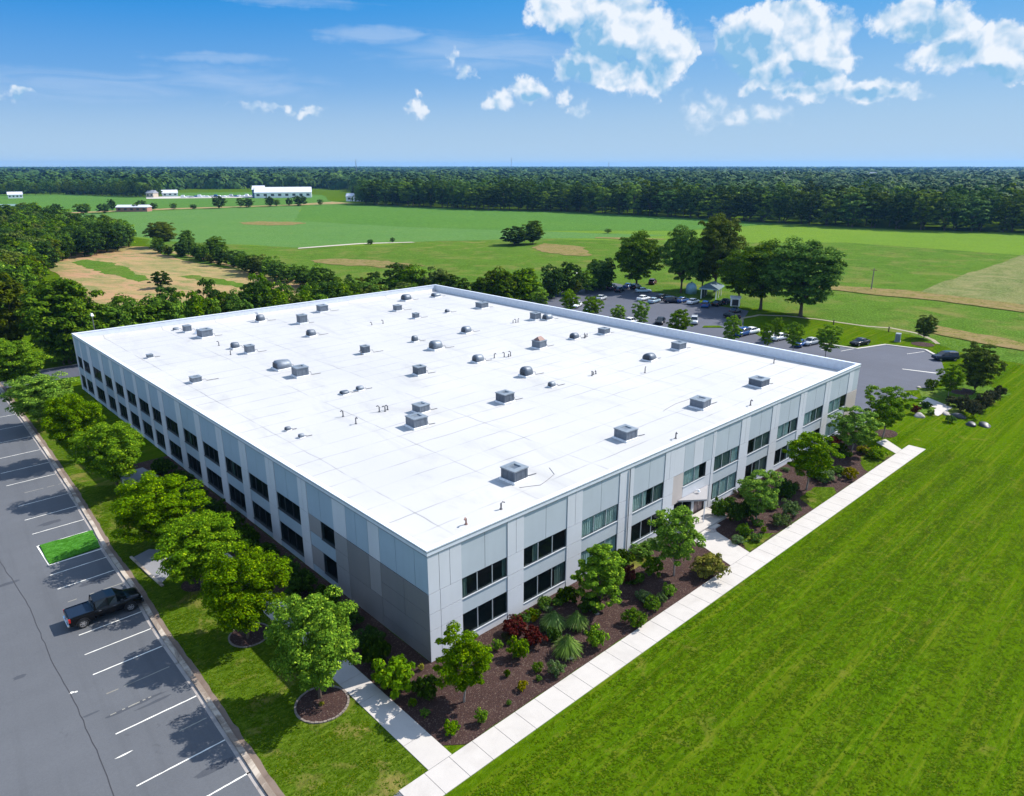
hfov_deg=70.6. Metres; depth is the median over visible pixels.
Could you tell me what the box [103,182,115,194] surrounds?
wood tree
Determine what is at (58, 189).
wood tree
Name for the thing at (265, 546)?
shrub
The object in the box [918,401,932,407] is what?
shrub
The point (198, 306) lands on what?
belt tree
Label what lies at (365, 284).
belt tree
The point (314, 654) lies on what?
broadleaf tree
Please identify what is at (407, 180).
wood tree
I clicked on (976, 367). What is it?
dense tree
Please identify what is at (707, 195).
wood tree
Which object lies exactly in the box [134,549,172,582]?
concrete pad
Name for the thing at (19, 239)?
wood tree
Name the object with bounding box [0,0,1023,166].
sky
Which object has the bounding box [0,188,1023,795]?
ground
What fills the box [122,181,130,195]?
wood tree
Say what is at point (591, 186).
wood tree
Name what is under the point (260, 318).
roof hood
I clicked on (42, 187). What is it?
wood tree
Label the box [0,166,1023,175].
woodland
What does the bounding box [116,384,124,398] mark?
window
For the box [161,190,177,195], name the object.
shed
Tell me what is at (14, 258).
wood tree
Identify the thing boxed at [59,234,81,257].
wood tree
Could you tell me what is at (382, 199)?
wood tree
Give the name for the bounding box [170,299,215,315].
belt tree
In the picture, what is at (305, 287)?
belt tree
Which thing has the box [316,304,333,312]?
air handler
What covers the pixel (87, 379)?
window
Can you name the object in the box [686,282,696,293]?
domed tank
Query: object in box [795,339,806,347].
parked car
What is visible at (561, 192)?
wood tree
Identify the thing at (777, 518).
shrub
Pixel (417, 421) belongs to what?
air handler
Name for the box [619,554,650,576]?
bed grass
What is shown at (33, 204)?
wood tree
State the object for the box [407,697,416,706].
border plant
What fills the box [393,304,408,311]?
air handler
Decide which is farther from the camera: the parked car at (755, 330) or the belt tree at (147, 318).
the parked car at (755, 330)
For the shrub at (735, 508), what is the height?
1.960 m
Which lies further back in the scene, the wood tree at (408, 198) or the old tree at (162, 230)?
the wood tree at (408, 198)
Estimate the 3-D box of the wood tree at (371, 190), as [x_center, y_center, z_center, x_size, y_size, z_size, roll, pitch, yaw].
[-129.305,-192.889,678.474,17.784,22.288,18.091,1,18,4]
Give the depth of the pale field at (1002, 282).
222.48 m
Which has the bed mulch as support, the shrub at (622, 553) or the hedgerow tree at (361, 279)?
the shrub at (622, 553)
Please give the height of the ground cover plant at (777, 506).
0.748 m
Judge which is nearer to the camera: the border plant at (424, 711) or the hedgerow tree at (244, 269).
the border plant at (424, 711)
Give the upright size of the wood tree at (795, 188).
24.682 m
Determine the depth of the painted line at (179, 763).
44.48 m
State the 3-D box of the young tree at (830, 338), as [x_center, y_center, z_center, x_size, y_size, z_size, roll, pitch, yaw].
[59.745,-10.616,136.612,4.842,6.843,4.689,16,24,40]
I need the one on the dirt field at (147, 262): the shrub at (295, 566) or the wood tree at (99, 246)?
the wood tree at (99, 246)
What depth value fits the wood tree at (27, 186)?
881.98 m
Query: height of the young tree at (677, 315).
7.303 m
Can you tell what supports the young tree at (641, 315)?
on the car park at (884, 366)
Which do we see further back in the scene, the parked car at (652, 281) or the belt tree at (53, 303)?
the parked car at (652, 281)
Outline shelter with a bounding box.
[699,281,723,299]
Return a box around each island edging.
[36,546,49,565]
[49,549,99,565]
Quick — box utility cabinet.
[894,332,901,341]
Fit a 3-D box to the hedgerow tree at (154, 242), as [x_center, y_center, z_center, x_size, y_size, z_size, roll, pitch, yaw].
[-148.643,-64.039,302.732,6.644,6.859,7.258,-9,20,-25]
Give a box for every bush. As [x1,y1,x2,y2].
[50,203,63,208]
[71,204,90,214]
[95,203,111,212]
[106,199,115,209]
[135,200,146,204]
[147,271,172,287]
[169,203,176,208]
[212,196,227,207]
[235,198,244,205]
[240,198,254,207]
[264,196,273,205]
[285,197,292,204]
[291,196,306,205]
[499,226,534,244]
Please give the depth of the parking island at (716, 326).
164.50 m
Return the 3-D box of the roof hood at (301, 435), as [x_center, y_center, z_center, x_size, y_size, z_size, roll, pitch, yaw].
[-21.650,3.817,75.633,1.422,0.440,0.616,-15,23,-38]
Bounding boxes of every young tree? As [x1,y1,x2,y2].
[432,620,493,701]
[530,288,548,304]
[559,289,580,309]
[570,543,626,610]
[581,295,603,314]
[609,305,625,318]
[631,301,650,322]
[646,505,705,575]
[666,309,693,330]
[723,315,742,339]
[736,469,784,518]
[760,323,774,345]
[769,317,785,340]
[782,322,805,348]
[782,431,845,489]
[816,324,843,356]
[827,405,884,450]
[864,384,915,438]
[935,363,966,395]
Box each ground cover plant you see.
[501,632,517,642]
[514,613,531,623]
[524,607,541,617]
[537,605,552,611]
[539,620,547,631]
[551,596,564,604]
[617,561,629,567]
[625,570,645,584]
[645,537,663,546]
[725,496,736,502]
[752,519,763,526]
[765,504,779,509]
[780,467,789,471]
[831,465,846,473]
[844,449,852,456]
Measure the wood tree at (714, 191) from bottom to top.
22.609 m
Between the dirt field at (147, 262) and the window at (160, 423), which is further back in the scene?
the dirt field at (147, 262)
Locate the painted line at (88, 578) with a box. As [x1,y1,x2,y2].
[59,570,113,588]
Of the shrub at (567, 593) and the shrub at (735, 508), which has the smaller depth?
the shrub at (567, 593)
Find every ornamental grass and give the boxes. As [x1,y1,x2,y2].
[539,610,567,631]
[551,634,583,661]
[564,610,588,632]
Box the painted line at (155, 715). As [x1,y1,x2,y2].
[116,696,195,733]
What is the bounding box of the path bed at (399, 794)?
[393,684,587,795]
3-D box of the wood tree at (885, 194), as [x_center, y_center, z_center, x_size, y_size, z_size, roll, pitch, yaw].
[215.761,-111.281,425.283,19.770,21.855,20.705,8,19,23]
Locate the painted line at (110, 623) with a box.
[80,612,139,634]
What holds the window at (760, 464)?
in the office building
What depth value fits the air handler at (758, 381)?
92.44 m
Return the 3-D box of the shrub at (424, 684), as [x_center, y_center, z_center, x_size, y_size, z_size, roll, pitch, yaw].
[-5.882,19.877,49.830,2.177,1.390,2.034,-3,18,-9]
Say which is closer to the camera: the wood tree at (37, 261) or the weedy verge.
the weedy verge
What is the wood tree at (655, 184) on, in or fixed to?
on the ground at (1000, 442)
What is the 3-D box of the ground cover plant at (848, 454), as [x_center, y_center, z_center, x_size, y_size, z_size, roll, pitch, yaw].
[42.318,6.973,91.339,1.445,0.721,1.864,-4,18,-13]
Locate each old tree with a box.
[141,221,176,241]
[203,236,228,253]
[613,229,664,284]
[659,224,707,292]
[688,247,720,286]
[692,212,748,291]
[715,248,758,295]
[733,238,797,309]
[756,236,848,316]
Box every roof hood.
[230,342,242,349]
[255,314,275,322]
[271,359,293,371]
[284,426,296,431]
[298,433,310,438]
[305,329,327,336]
[338,390,355,395]
[355,385,368,391]
[400,294,414,301]
[411,335,423,342]
[427,340,453,350]
[430,293,441,297]
[460,326,479,333]
[470,354,487,363]
[518,366,540,377]
[542,314,557,320]
[547,381,562,387]
[568,333,586,339]
[641,353,660,361]
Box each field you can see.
[0,192,361,212]
[48,246,303,307]
[295,205,776,230]
[920,255,1023,303]
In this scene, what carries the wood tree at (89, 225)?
on the dirt field at (147, 262)
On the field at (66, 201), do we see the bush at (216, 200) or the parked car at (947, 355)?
the bush at (216, 200)
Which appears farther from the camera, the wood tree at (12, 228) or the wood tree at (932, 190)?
the wood tree at (932, 190)
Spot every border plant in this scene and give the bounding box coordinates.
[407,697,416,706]
[417,663,423,669]
[419,707,429,717]
[473,706,487,722]
[491,639,503,649]
[517,680,527,691]
[531,661,542,672]
[841,466,858,478]
[856,445,870,453]
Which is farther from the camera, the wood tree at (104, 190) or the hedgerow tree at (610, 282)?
the wood tree at (104, 190)
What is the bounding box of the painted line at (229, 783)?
[207,771,250,795]
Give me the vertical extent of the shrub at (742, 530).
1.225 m
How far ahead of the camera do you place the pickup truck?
58.35 m
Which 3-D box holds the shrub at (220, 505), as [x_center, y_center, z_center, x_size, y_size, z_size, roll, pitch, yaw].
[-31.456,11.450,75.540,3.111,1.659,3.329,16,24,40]
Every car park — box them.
[0,391,266,795]
[527,283,944,426]
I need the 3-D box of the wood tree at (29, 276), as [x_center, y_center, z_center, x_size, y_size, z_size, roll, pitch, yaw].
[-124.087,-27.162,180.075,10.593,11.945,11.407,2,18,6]
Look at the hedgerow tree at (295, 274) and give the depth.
217.43 m
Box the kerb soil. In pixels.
[0,382,284,795]
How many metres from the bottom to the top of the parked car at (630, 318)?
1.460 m
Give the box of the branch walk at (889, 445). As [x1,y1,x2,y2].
[876,439,901,453]
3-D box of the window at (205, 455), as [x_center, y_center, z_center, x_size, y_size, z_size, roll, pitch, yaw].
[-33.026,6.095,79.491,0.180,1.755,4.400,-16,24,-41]
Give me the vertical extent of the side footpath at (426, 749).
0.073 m
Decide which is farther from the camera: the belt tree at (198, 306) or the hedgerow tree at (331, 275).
the hedgerow tree at (331, 275)
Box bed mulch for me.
[133,431,893,744]
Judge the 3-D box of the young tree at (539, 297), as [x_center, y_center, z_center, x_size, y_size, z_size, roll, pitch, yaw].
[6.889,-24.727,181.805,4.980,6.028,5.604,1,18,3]
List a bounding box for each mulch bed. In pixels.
[181,577,202,591]
[228,622,268,647]
[294,685,349,723]
[876,429,897,436]
[911,342,934,346]
[950,387,974,394]
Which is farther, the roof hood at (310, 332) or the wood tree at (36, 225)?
the wood tree at (36, 225)
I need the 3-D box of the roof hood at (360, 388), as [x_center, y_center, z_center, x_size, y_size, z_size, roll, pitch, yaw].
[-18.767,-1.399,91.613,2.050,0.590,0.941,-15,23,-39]
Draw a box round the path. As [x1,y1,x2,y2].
[739,314,939,343]
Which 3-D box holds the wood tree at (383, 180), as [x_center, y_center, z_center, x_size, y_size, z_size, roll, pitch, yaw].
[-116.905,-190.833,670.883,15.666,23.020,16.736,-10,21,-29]
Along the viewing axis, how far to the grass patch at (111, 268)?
254.92 m
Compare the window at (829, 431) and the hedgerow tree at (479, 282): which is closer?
the window at (829, 431)
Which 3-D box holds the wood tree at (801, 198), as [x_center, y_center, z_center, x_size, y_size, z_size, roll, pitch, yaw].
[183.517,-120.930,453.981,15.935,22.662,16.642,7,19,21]
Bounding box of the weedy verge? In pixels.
[934,326,1023,349]
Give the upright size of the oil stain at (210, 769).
0.001 m
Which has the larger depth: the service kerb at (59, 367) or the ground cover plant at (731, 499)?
the service kerb at (59, 367)
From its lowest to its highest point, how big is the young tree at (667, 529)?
7.038 m
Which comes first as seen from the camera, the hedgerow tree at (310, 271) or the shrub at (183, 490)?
the shrub at (183, 490)
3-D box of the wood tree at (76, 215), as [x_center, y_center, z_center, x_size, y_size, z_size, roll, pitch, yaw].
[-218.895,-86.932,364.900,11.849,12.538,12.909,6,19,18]
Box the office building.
[71,284,860,661]
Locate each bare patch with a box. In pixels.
[240,221,304,224]
[311,259,424,267]
[531,243,591,255]
[595,237,660,239]
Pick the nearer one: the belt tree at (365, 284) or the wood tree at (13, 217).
the belt tree at (365, 284)
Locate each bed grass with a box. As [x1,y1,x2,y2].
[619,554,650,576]
[739,533,774,551]
[800,487,835,508]
[860,453,892,470]
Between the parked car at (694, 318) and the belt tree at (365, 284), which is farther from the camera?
the belt tree at (365, 284)
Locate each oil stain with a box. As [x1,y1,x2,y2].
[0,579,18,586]
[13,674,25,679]
[36,519,60,526]
[79,574,114,586]
[105,691,165,717]
[134,694,170,710]
[165,714,188,725]
[194,757,235,778]
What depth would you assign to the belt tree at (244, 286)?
163.72 m
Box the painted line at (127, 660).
[93,646,161,674]
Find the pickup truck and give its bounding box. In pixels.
[63,587,143,627]
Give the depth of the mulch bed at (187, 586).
62.99 m
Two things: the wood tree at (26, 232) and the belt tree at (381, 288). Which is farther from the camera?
the wood tree at (26, 232)
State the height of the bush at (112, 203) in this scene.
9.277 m
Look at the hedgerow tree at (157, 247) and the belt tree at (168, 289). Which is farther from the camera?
the hedgerow tree at (157, 247)
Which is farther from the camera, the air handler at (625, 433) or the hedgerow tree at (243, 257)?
the hedgerow tree at (243, 257)
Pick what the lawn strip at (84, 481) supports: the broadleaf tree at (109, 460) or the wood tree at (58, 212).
the broadleaf tree at (109, 460)
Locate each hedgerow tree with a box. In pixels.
[149,236,164,250]
[155,245,163,253]
[163,246,173,255]
[170,241,188,255]
[190,245,201,260]
[194,243,209,260]
[204,253,213,262]
[210,247,225,264]
[219,250,231,262]
[221,250,241,265]
[228,255,236,266]
[233,253,246,268]
[236,254,259,272]
[239,257,246,270]
[245,254,265,274]
[257,263,266,275]
[261,256,280,277]
[264,260,288,281]
[268,260,285,279]
[276,265,291,283]
[286,263,308,285]
[293,266,310,282]
[304,263,326,280]
[309,267,333,288]
[310,270,324,289]
[320,273,339,281]
[343,274,355,283]
[355,276,372,286]
[361,271,383,285]
[378,262,405,290]
[383,278,395,289]
[389,264,426,287]
[394,264,431,286]
[406,264,426,285]
[419,266,452,286]
[431,274,452,286]
[447,275,473,290]
[469,277,489,293]
[482,270,515,295]
[483,266,520,298]
[507,267,543,300]
[511,271,536,297]
[540,264,567,298]
[559,275,575,293]
[561,262,582,290]
[567,279,583,293]
[579,269,598,291]
[586,259,604,283]
[586,261,615,290]
[590,276,597,290]
[598,257,615,274]
[605,268,616,283]
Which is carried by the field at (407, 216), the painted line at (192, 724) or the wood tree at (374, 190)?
the wood tree at (374, 190)
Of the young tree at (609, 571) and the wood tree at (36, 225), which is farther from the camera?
the wood tree at (36, 225)
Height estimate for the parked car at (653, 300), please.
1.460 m
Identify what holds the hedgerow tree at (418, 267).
on the ground at (1000, 442)
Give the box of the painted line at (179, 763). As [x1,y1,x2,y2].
[136,739,224,785]
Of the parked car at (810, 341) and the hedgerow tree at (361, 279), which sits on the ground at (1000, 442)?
the hedgerow tree at (361, 279)
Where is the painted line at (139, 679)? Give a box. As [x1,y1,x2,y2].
[106,662,178,693]
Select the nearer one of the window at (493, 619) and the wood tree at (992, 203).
the window at (493, 619)
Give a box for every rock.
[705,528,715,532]
[914,412,924,417]
[950,413,965,418]
[966,421,975,426]
[979,421,990,427]
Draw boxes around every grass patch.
[72,259,148,281]
[161,252,238,269]
[179,275,243,286]
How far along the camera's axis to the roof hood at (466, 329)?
121.92 m
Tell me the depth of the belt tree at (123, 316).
136.08 m
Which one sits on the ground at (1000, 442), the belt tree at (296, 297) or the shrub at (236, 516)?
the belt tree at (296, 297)
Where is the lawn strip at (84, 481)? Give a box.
[1,375,428,795]
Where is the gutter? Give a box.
[0,390,266,795]
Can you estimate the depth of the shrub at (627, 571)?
62.95 m
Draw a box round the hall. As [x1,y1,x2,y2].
[254,187,311,197]
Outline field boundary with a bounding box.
[72,202,354,212]
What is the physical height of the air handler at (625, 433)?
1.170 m
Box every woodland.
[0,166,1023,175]
[0,170,1023,216]
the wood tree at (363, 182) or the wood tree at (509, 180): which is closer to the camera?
the wood tree at (509, 180)
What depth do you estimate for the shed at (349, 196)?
741.83 m
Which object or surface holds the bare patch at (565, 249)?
on the rough meadow at (898, 268)
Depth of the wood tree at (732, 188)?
485.78 m
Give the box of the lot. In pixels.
[146,196,252,198]
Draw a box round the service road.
[1,365,79,387]
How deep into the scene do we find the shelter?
199.28 m
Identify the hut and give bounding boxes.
[730,295,740,305]
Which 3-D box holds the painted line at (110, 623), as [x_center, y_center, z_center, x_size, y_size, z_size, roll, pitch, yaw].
[-32.161,18.060,58.103,4.700,0.001,0.120,-16,24,-41]
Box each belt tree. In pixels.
[31,309,77,364]
[47,293,75,361]
[65,306,114,356]
[78,306,112,330]
[101,304,120,327]
[102,299,145,326]
[106,293,147,317]
[118,299,160,324]
[132,293,180,322]
[143,298,162,318]
[148,290,173,314]
[155,286,179,310]
[167,300,199,318]
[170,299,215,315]
[171,290,222,317]
[193,277,223,302]
[205,297,221,314]
[210,287,230,312]
[217,293,246,313]
[224,288,239,310]
[225,293,253,311]
[237,281,261,294]
[238,280,273,309]
[248,273,275,297]
[263,288,289,306]
[275,280,293,302]
[285,295,305,304]
[294,281,326,293]
[295,284,321,299]
[295,290,314,302]
[311,280,349,299]
[314,293,327,299]
[318,276,348,299]
[332,282,352,295]
[341,285,358,294]
[342,279,361,294]
[358,278,387,292]
[359,285,373,293]
[375,284,387,290]
[390,282,410,289]
[400,283,417,288]
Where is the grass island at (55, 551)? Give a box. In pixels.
[40,530,99,563]
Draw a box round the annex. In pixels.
[251,186,264,197]
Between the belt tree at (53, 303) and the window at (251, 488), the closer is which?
the window at (251, 488)
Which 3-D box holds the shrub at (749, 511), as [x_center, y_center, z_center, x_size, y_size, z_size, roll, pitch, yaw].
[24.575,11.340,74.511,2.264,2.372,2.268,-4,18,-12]
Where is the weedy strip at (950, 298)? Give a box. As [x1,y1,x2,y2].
[819,286,1023,311]
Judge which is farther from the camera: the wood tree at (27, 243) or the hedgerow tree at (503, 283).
the wood tree at (27, 243)
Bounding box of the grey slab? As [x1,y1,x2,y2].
[119,467,158,484]
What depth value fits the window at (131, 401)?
98.72 m
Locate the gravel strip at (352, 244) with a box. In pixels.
[298,242,409,248]
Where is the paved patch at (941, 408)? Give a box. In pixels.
[923,397,951,415]
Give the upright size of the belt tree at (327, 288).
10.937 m
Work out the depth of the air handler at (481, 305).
143.18 m
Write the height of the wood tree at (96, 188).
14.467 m
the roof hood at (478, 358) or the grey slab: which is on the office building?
the roof hood at (478, 358)
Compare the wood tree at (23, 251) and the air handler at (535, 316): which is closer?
the air handler at (535, 316)
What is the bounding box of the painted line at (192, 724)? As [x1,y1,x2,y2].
[179,718,205,731]
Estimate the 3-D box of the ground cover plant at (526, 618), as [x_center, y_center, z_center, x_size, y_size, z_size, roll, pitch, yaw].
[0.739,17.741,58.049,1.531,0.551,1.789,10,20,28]
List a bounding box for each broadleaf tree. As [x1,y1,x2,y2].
[0,338,53,386]
[0,371,80,422]
[40,392,106,461]
[66,421,145,491]
[108,470,211,549]
[151,509,251,585]
[196,542,292,638]
[263,584,361,698]
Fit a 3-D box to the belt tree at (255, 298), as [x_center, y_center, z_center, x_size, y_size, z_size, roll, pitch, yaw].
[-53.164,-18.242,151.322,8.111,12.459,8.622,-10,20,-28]
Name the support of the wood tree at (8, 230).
on the ground at (1000, 442)
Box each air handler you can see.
[146,353,157,358]
[182,324,194,332]
[188,374,218,383]
[196,327,217,338]
[243,344,266,354]
[291,364,318,378]
[296,313,310,324]
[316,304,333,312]
[359,344,382,354]
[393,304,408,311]
[404,412,433,429]
[411,401,436,413]
[412,312,427,318]
[412,364,432,376]
[475,301,492,308]
[495,389,521,404]
[499,461,535,484]
[529,311,541,320]
[531,336,551,349]
[597,327,611,334]
[612,424,644,442]
[670,340,690,350]
[688,395,715,410]
[747,375,772,388]
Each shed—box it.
[116,205,151,211]
[146,190,158,196]
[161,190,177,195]
[346,193,360,200]
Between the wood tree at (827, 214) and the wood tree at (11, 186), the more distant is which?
the wood tree at (11, 186)
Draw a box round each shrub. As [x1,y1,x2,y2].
[150,457,177,474]
[164,469,194,484]
[178,485,209,502]
[195,498,226,512]
[220,511,245,528]
[229,523,260,545]
[249,542,280,562]
[276,554,300,575]
[284,567,317,595]
[307,583,339,606]
[338,605,364,629]
[353,624,386,648]
[360,633,391,670]
[370,653,415,699]
[411,674,441,700]
[444,718,460,735]
[502,614,534,636]
[505,635,528,658]
[523,625,547,645]
[537,595,551,609]
[546,626,562,641]
[546,659,566,677]
[555,586,578,602]
[577,595,599,613]
[584,622,609,647]
[612,548,631,562]
[620,607,647,627]
[623,563,635,581]
[629,540,653,557]
[634,589,651,602]
[641,556,663,576]
[643,594,660,610]
[655,591,667,602]
[662,582,676,595]
[689,551,731,578]
[711,497,728,515]
[725,501,746,521]
[731,534,747,543]
[735,522,753,534]
[742,501,758,520]
[750,532,762,541]
[772,513,791,525]
[774,478,797,498]
[780,498,801,516]
[816,469,840,482]
[827,436,841,443]
[834,442,847,453]
[864,446,888,457]
[910,404,921,412]
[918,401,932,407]
[924,379,938,388]
[927,409,934,414]
[945,396,956,405]
[945,415,956,421]
[953,394,969,411]
[961,399,985,414]
[974,392,994,407]
[986,389,1000,400]
[994,385,1007,394]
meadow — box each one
[80,206,663,247]
[137,207,1023,254]
[147,221,1023,363]
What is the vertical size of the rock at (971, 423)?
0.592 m
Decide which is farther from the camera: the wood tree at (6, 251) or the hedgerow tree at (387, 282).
the wood tree at (6, 251)
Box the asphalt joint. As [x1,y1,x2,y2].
[0,562,113,795]
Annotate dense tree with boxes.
[0,272,29,360]
[13,277,111,363]
[176,230,197,254]
[520,220,544,243]
[915,314,938,336]
[957,341,1007,390]
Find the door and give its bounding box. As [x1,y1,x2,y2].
[693,501,702,513]
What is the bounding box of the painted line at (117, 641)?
[85,628,150,654]
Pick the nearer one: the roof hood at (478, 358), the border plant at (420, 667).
the border plant at (420, 667)
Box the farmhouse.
[7,192,22,197]
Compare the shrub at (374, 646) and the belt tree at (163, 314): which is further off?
the belt tree at (163, 314)
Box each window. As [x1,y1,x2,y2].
[87,379,94,394]
[93,367,102,382]
[97,387,105,403]
[105,375,112,389]
[108,394,116,411]
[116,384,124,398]
[119,402,128,420]
[127,390,136,406]
[131,413,140,430]
[139,398,149,416]
[143,421,153,440]
[152,407,161,424]
[156,430,165,449]
[166,417,178,436]
[169,439,182,462]
[183,428,198,451]
[187,453,201,477]
[203,441,219,466]
[207,468,223,494]
[225,456,242,482]
[229,483,246,512]
[249,473,268,501]
[252,500,272,532]
[277,492,300,524]
[280,521,303,556]
[321,522,334,548]
[324,553,337,582]
[462,557,507,599]
[464,592,507,630]
[524,529,565,568]
[524,561,564,603]
[581,534,616,562]
[582,504,617,538]
[630,516,657,544]
[632,482,662,513]
[683,462,705,487]
[711,472,735,500]
[713,446,738,472]
[747,431,769,455]
[747,455,766,475]
[773,444,791,466]
[776,417,797,440]
[803,405,822,426]
[824,419,838,437]
[828,394,845,414]
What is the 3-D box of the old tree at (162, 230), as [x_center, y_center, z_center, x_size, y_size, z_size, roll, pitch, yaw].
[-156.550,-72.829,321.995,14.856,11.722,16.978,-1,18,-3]
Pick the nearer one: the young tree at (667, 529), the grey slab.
the young tree at (667, 529)
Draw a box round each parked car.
[595,294,606,300]
[606,284,616,290]
[614,286,624,291]
[622,283,631,288]
[625,317,637,321]
[630,283,641,288]
[635,287,651,292]
[636,295,649,300]
[647,297,660,303]
[648,278,656,284]
[655,316,665,324]
[656,294,667,300]
[663,296,678,302]
[676,297,688,302]
[686,298,699,304]
[690,315,698,324]
[701,300,710,307]
[711,300,722,306]
[721,298,730,304]
[723,311,740,318]
[729,307,741,312]
[735,326,750,336]
[749,326,759,334]
[770,332,787,340]
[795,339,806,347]
[805,337,819,345]
[849,337,870,346]
[931,350,959,360]
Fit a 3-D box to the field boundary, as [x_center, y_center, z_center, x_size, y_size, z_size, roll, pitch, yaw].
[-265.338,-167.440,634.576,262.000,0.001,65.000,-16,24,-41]
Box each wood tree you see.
[0,208,7,215]
[0,214,14,222]
[0,221,19,228]
[0,228,18,237]
[0,237,25,247]
[0,249,21,260]
[0,253,21,274]
[0,264,35,291]
[0,268,36,300]
[1,182,10,193]
[1,225,28,233]
[1,229,30,242]
[1,252,42,277]
[2,205,15,215]
[5,178,15,191]
[8,212,22,222]
[8,255,45,288]
[12,247,30,261]
[13,179,24,192]
[13,215,38,227]
[13,226,42,240]
[13,237,27,242]
[13,255,44,266]
[14,242,46,252]
[16,221,32,232]
[16,256,48,280]
[17,244,47,259]
[19,180,30,193]
[19,252,48,278]
[23,237,48,257]
[25,202,40,210]
[29,222,45,228]
[30,182,38,194]
[31,209,52,214]
[31,228,46,235]
[31,240,59,267]
[36,179,47,193]
[38,230,57,239]
[38,238,64,264]
[39,234,65,259]
[40,208,57,217]
[43,181,55,193]
[43,219,63,228]
[43,222,66,231]
[44,230,73,238]
[48,210,67,218]
[49,215,65,224]
[51,217,60,228]
[53,182,63,193]
[55,232,78,252]
[57,218,78,227]
[57,241,72,259]
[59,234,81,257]
[61,219,85,227]
[61,225,81,233]
[62,179,69,194]
[65,213,88,221]
[68,180,75,193]
[68,223,85,250]
[69,234,79,250]
[70,179,83,193]
[73,227,104,255]
[77,180,86,193]
[78,217,96,227]
[83,223,100,230]
[84,227,105,254]
[86,179,96,193]
[92,183,99,194]
[93,222,120,251]
[96,183,103,195]
[97,214,110,222]
[100,185,108,195]
[101,225,128,250]
[102,223,130,247]
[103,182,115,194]
[106,217,119,224]
[109,181,117,194]
[109,219,135,242]
[113,181,121,194]
[116,179,126,194]
[119,223,136,246]
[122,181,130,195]
[125,179,133,195]
[128,181,140,195]
[133,185,145,195]
[141,182,151,193]
[151,179,162,195]
[354,178,371,199]
[355,181,370,200]
[355,186,370,204]
[359,179,386,204]
[364,180,377,201]
[376,184,391,203]
[378,179,393,204]
[388,187,403,205]
[389,183,400,204]
[395,181,416,205]
[400,179,412,205]
[401,176,419,205]
[406,178,428,205]
[409,179,425,206]
[418,182,440,206]
[424,181,440,206]
[426,175,438,205]
[428,180,447,203]
[433,183,448,207]
[443,180,458,207]
[444,180,461,207]
[450,180,462,206]
[453,184,467,207]
[454,181,478,208]
[461,184,486,208]
[471,179,491,207]
[471,180,486,208]
[478,187,499,209]
[484,183,500,206]
[490,175,506,208]
[493,176,519,209]
[493,182,515,209]
[509,186,530,209]
[514,180,536,209]
[522,189,539,210]
[534,178,555,209]
[536,181,554,210]
[536,187,561,210]
[550,183,569,207]
[553,179,570,209]
[557,186,573,211]
[566,182,583,211]
[566,184,588,211]
[568,181,584,210]
[581,182,599,211]
[582,188,601,212]
[584,181,606,211]
[590,187,618,212]
[594,184,611,212]
[603,188,633,213]
[606,181,618,212]
[611,179,631,213]
[623,183,646,214]
[625,183,649,214]
[634,177,649,213]
[635,186,663,215]
[647,180,671,214]
[647,184,665,215]
[650,189,679,216]
[664,183,680,215]
[666,177,683,214]
[674,183,696,217]
[680,185,703,217]
[681,183,699,212]
[687,189,711,218]
[695,185,725,214]
[695,192,722,216]
[699,185,717,216]
[717,185,741,219]
[719,191,746,219]
[731,183,773,221]
[731,185,757,219]
[751,187,777,221]
[754,191,780,222]
[766,181,795,222]
[773,187,800,223]
[774,183,801,221]
[792,187,812,223]
[794,180,828,222]
[794,190,828,224]
[813,198,842,225]
[814,192,839,224]
[823,185,853,223]
[830,185,864,225]
[836,193,878,226]
[853,179,884,225]
[861,193,888,227]
[862,189,895,226]
[880,181,904,225]
[880,188,920,228]
[881,193,916,228]
[900,189,946,229]
[905,195,946,228]
[917,189,939,223]
[924,190,965,230]
[941,184,977,227]
[941,195,972,229]
[950,199,996,230]
[963,184,1003,230]
[964,190,1001,228]
[992,198,1023,231]
[997,192,1022,229]
[998,183,1023,231]
[1012,204,1023,228]
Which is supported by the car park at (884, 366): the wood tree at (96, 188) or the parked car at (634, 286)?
the parked car at (634, 286)
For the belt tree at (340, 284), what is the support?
on the ground at (1000, 442)
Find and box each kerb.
[0,386,275,795]
[40,363,77,370]
[130,556,163,586]
[825,343,934,353]
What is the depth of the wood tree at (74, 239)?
298.07 m
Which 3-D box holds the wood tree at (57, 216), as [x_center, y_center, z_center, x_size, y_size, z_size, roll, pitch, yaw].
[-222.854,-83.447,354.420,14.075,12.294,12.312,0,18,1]
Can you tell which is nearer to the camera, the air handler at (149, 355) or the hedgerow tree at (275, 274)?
the air handler at (149, 355)
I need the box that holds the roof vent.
[376,405,388,411]
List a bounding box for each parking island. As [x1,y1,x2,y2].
[702,325,723,327]
[917,381,1009,415]
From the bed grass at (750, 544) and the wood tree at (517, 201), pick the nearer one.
the bed grass at (750, 544)
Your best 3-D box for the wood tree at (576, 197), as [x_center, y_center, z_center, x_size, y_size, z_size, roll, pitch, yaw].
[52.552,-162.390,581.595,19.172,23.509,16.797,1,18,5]
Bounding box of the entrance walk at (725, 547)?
[695,532,749,565]
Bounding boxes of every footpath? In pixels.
[221,553,451,769]
[399,445,925,795]
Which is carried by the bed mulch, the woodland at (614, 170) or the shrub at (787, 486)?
the shrub at (787, 486)
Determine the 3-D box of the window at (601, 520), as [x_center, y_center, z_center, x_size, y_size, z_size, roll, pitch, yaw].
[7.825,10.939,64.419,5.000,1.755,0.220,-16,24,-41]

